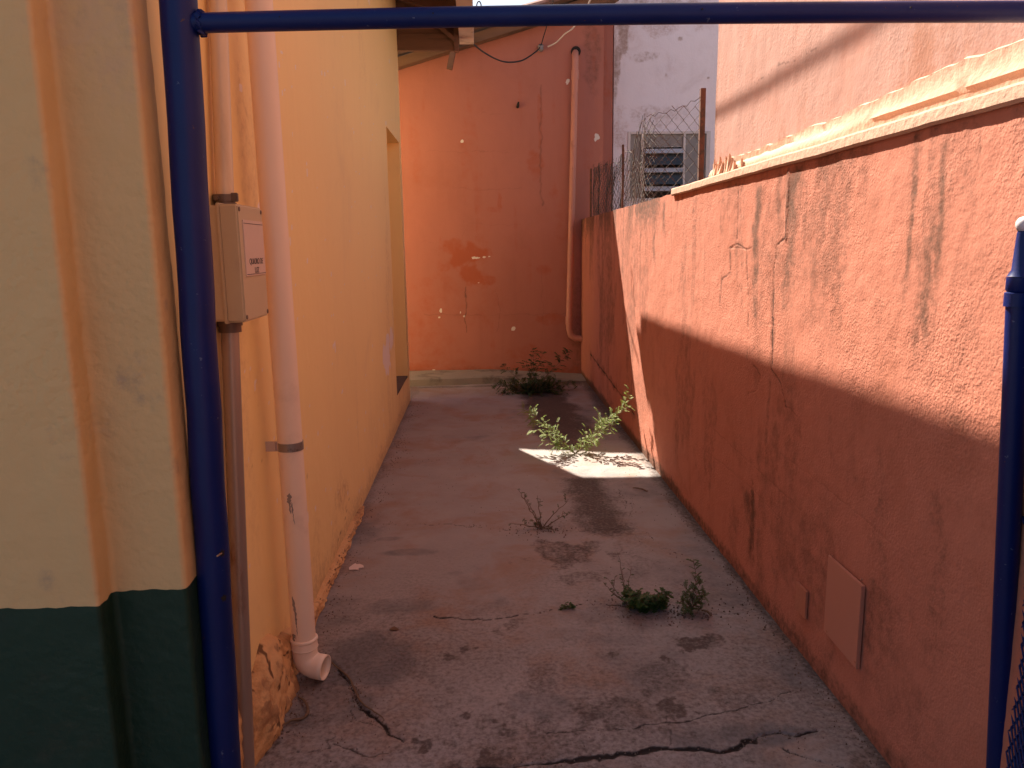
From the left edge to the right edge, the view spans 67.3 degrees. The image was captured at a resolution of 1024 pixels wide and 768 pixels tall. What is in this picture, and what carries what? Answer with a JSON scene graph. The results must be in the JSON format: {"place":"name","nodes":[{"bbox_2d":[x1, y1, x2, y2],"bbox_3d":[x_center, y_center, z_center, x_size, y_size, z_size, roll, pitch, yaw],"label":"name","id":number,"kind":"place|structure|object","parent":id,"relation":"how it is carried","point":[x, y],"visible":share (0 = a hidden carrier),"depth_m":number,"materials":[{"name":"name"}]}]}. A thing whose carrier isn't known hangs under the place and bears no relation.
{"place":"outdoors","nodes":[
{"label":"outdoors","id":0,"kind":"place"},
{"bbox_2d":[473,0,536,5],"label":"sky","id":1,"kind":"structure","parent":0,"point":[484,2],"materials":[{"name":"white"}]},
{"bbox_2d":[255,381,890,767],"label":"alley floor","id":2,"kind":"structure","parent":0,"point":[473,672],"depth_m":3.06,"materials":[{"name":"grey concrete"}]},
{"bbox_2d":[282,695,309,726],"bbox_3d":[-0.700,1.077,2.529,0.069,0.018,0.183,0,10,3],"label":"twig","id":3,"kind":"object","parent":2,"relation":"on","point":[306,713],"visible":0.93,"depth_m":2.51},
{"bbox_2d":[146,0,473,767],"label":"yellow house","id":4,"kind":"structure","parent":2,"relation":"on","point":[340,130],"depth_m":3.54,"materials":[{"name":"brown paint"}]},
{"bbox_2d":[208,0,254,767],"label":"conduit","id":5,"kind":"object","parent":4,"relation":"attached to","point":[225,194],"visible":0.8,"depth_m":2.13,"materials":[{"name":"brown plastic"}]},
{"bbox_2d":[209,203,268,323],"bbox_3d":[-0.766,-0.337,2.146,0.098,0.317,0.238,-1,10,-2],"label":"electrical box","id":6,"kind":"object","parent":5,"relation":"attached to","point":[239,267],"visible":0.99,"depth_m":2.05,"materials":[{"name":"beige plastic"}]},
{"bbox_2d":[244,0,330,680],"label":"downpipe","id":7,"kind":"object","parent":4,"relation":"attached to","point":[310,661],"visible":0.98,"depth_m":2.48,"materials":[{"name":"plastic"}]},
{"bbox_2d":[349,563,363,569],"bbox_3d":[-0.743,0.874,3.679,0.071,0.003,0.080,-1,10,-2],"label":"paint flake","id":8,"kind":"object","parent":2,"relation":"on","point":[355,566],"visible":1,"depth_m":3.67,"materials":[{"name":"paint"}]},
{"bbox_2d":[331,661,383,719],"bbox_3d":[-0.557,1.049,2.676,0.028,0.015,0.495,-7,12,-33],"label":"twig","id":9,"kind":"object","parent":2,"relation":"on","point":[352,684],"visible":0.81,"depth_m":2.64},
{"bbox_2d":[409,369,585,385],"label":"kerb","id":10,"kind":"structure","parent":2,"relation":"on","point":[449,377],"depth_m":8.64,"materials":[{"name":"concrete"}]},
{"bbox_2d":[491,347,576,396],"bbox_3d":[0.234,-0.124,8.087,0.925,0.543,0.649,-1,10,-2],"label":"weed clump","id":11,"kind":"object","parent":2,"relation":"on","point":[530,388],"visible":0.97,"depth_m":8.02,"materials":[{"name":"green plant"}]},
{"bbox_2d":[509,489,569,532],"bbox_3d":[0.150,0.674,4.125,0.322,0.238,0.185,3,11,20],"label":"dry weed","id":12,"kind":"object","parent":2,"relation":"on","point":[539,525],"visible":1,"depth_m":4.15,"materials":[{"name":"brown plant"}]},
{"bbox_2d":[558,602,575,609],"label":"weed sprig","id":13,"kind":"object","parent":2,"relation":"on","point":[570,606],"visible":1,"depth_m":3.23,"materials":[{"name":"green plant"}]},
{"bbox_2d":[517,385,634,454],"bbox_3d":[0.465,0.267,5.570,0.856,0.525,0.345,-1,10,-2],"label":"sunlit weed","id":14,"kind":"object","parent":2,"relation":"on","point":[557,439],"visible":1,"depth_m":5.58,"materials":[{"name":"green plant"}]},
{"bbox_2d":[278,385,883,767],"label":"grit","id":15,"kind":"object","parent":2,"relation":"on","point":[678,614],"visible":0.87,"depth_m":3.13,"materials":[{"name":"grey gravel"}]},
{"bbox_2d":[159,0,1023,767],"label":"steel gateway","id":16,"kind":"object","parent":2,"relation":"on","point":[187,26],"visible":0.99,"depth_m":1.72,"materials":[{"name":"blue paint"}]},
{"bbox_2d":[986,216,1023,767],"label":"open gate","id":17,"kind":"structure","parent":16,"relation":"attached to","point":[1009,518],"depth_m":1.65,"materials":[{"name":"blue metal"}]},
{"bbox_2d":[603,555,633,603],"bbox_3d":[0.454,0.822,3.258,0.140,0.234,0.093,-1,10,-2],"label":"thin weed","id":18,"kind":"object","parent":2,"relation":"on","point":[623,585],"visible":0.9,"depth_m":3.26,"materials":[{"name":"green plant"}]},
{"bbox_2d":[621,586,673,612],"bbox_3d":[0.560,0.900,3.208,0.218,0.131,0.204,-1,10,-2],"label":"leafy tuft","id":19,"kind":"object","parent":2,"relation":"on","point":[647,602],"visible":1,"depth_m":3.18,"materials":[{"name":"green plant"}]},
{"bbox_2d":[675,559,709,616],"bbox_3d":[0.745,0.833,3.162,0.151,0.248,0.134,-1,10,-2],"label":"fern weed","id":20,"kind":"object","parent":2,"relation":"on","point":[694,601],"visible":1,"depth_m":3.17,"materials":[{"name":"green plant"}]},
{"bbox_2d":[581,81,1023,767],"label":"boundary wall","id":21,"kind":"structure","parent":2,"relation":"on","point":[797,355],"depth_m":2.41,"materials":[{"name":"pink paint"}]},
{"bbox_2d":[590,88,705,216],"bbox_3d":[1.142,-1.103,7.162,0.490,2.628,2.881,-1,10,-2],"label":"chain link fence","id":22,"kind":"object","parent":21,"relation":"on","point":[701,134],"visible":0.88,"depth_m":5.89,"materials":[{"name":"metal"}]},
{"bbox_2d":[795,581,807,618],"bbox_3d":[1.064,0.794,2.826,0.009,0.108,0.092,-1,10,-2],"label":"patch plate","id":23,"kind":"object","parent":21,"relation":"attached to","point":[801,601],"visible":1,"depth_m":2.81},
{"bbox_2d":[824,554,865,668],"bbox_3d":[1.073,0.722,2.495,0.014,0.299,0.245,-1,10,-2],"label":"access cover","id":24,"kind":"object","parent":21,"relation":"attached to","point":[844,608],"visible":1,"depth_m":2.47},
{"bbox_2d":[709,0,1023,176],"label":"neighbour wall","id":25,"kind":"structure","parent":21,"relation":"on","point":[781,89],"depth_m":2.63,"materials":[{"name":"orange paint"}]},
{"label":"ground","id":26,"kind":"structure","parent":0,"visible":0},
{"bbox_2d":[0,0,210,767],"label":"gate pillar","id":27,"kind":"structure","parent":26,"relation":"on","point":[101,658],"depth_m":1.73,"materials":[{"name":"yellow paint"}]},
{"bbox_2d":[397,0,618,373],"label":"back house","id":28,"kind":"structure","parent":26,"relation":"on","point":[485,162],"depth_m":8.65,"materials":[{"name":"painted stucco"},{"name":"wood"},{"name":"tile"}]},
{"bbox_2d":[537,44,543,51],"bbox_3d":[0.312,-3.659,8.372,0.070,0.075,0.075,-1,10,-2],"label":"insulator","id":29,"kind":"object","parent":28,"relation":"attached to","point":[541,49],"visible":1,"depth_m":8.35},
{"bbox_2d":[473,44,539,62],"bbox_3d":[-0.080,-3.482,8.013,1.093,0.244,0.044,-11,14,-44],"label":"cable","id":30,"kind":"object","parent":29,"relation":"attached to","point":[506,61],"visible":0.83,"depth_m":8.06,"materials":[{"name":"black rubber"}]},
{"bbox_2d":[548,0,590,46],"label":"cable","id":31,"kind":"object","parent":29,"relation":"attached to","point":[565,32],"visible":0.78,"depth_m":8.21,"materials":[{"name":"white plastic"}]},
{"bbox_2d":[565,46,581,341],"bbox_3d":[0.704,-2.092,8.678,0.214,3.246,0.160,-1,10,-2],"label":"drain pipe","id":32,"kind":"object","parent":28,"relation":"attached to","point":[575,51],"visible":0.96,"depth_m":8.60,"materials":[{"name":"orange plastic"}]},
{"bbox_2d":[603,3,612,211],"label":"pier","id":33,"kind":"structure","parent":26,"relation":"on","point":[607,92],"depth_m":8.69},
{"bbox_2d":[612,0,718,210],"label":"white house","id":34,"kind":"structure","parent":26,"relation":"on","point":[661,69],"depth_m":9.03,"materials":[{"name":"paint"}]},
{"bbox_2d":[627,131,710,200],"bbox_3d":[1.866,-2.600,9.187,0.986,0.798,0.127,-1,10,-2],"label":"window","id":35,"kind":"structure","parent":34,"relation":"in","point":[676,148],"depth_m":9.16,"materials":[{"name":"metal"}]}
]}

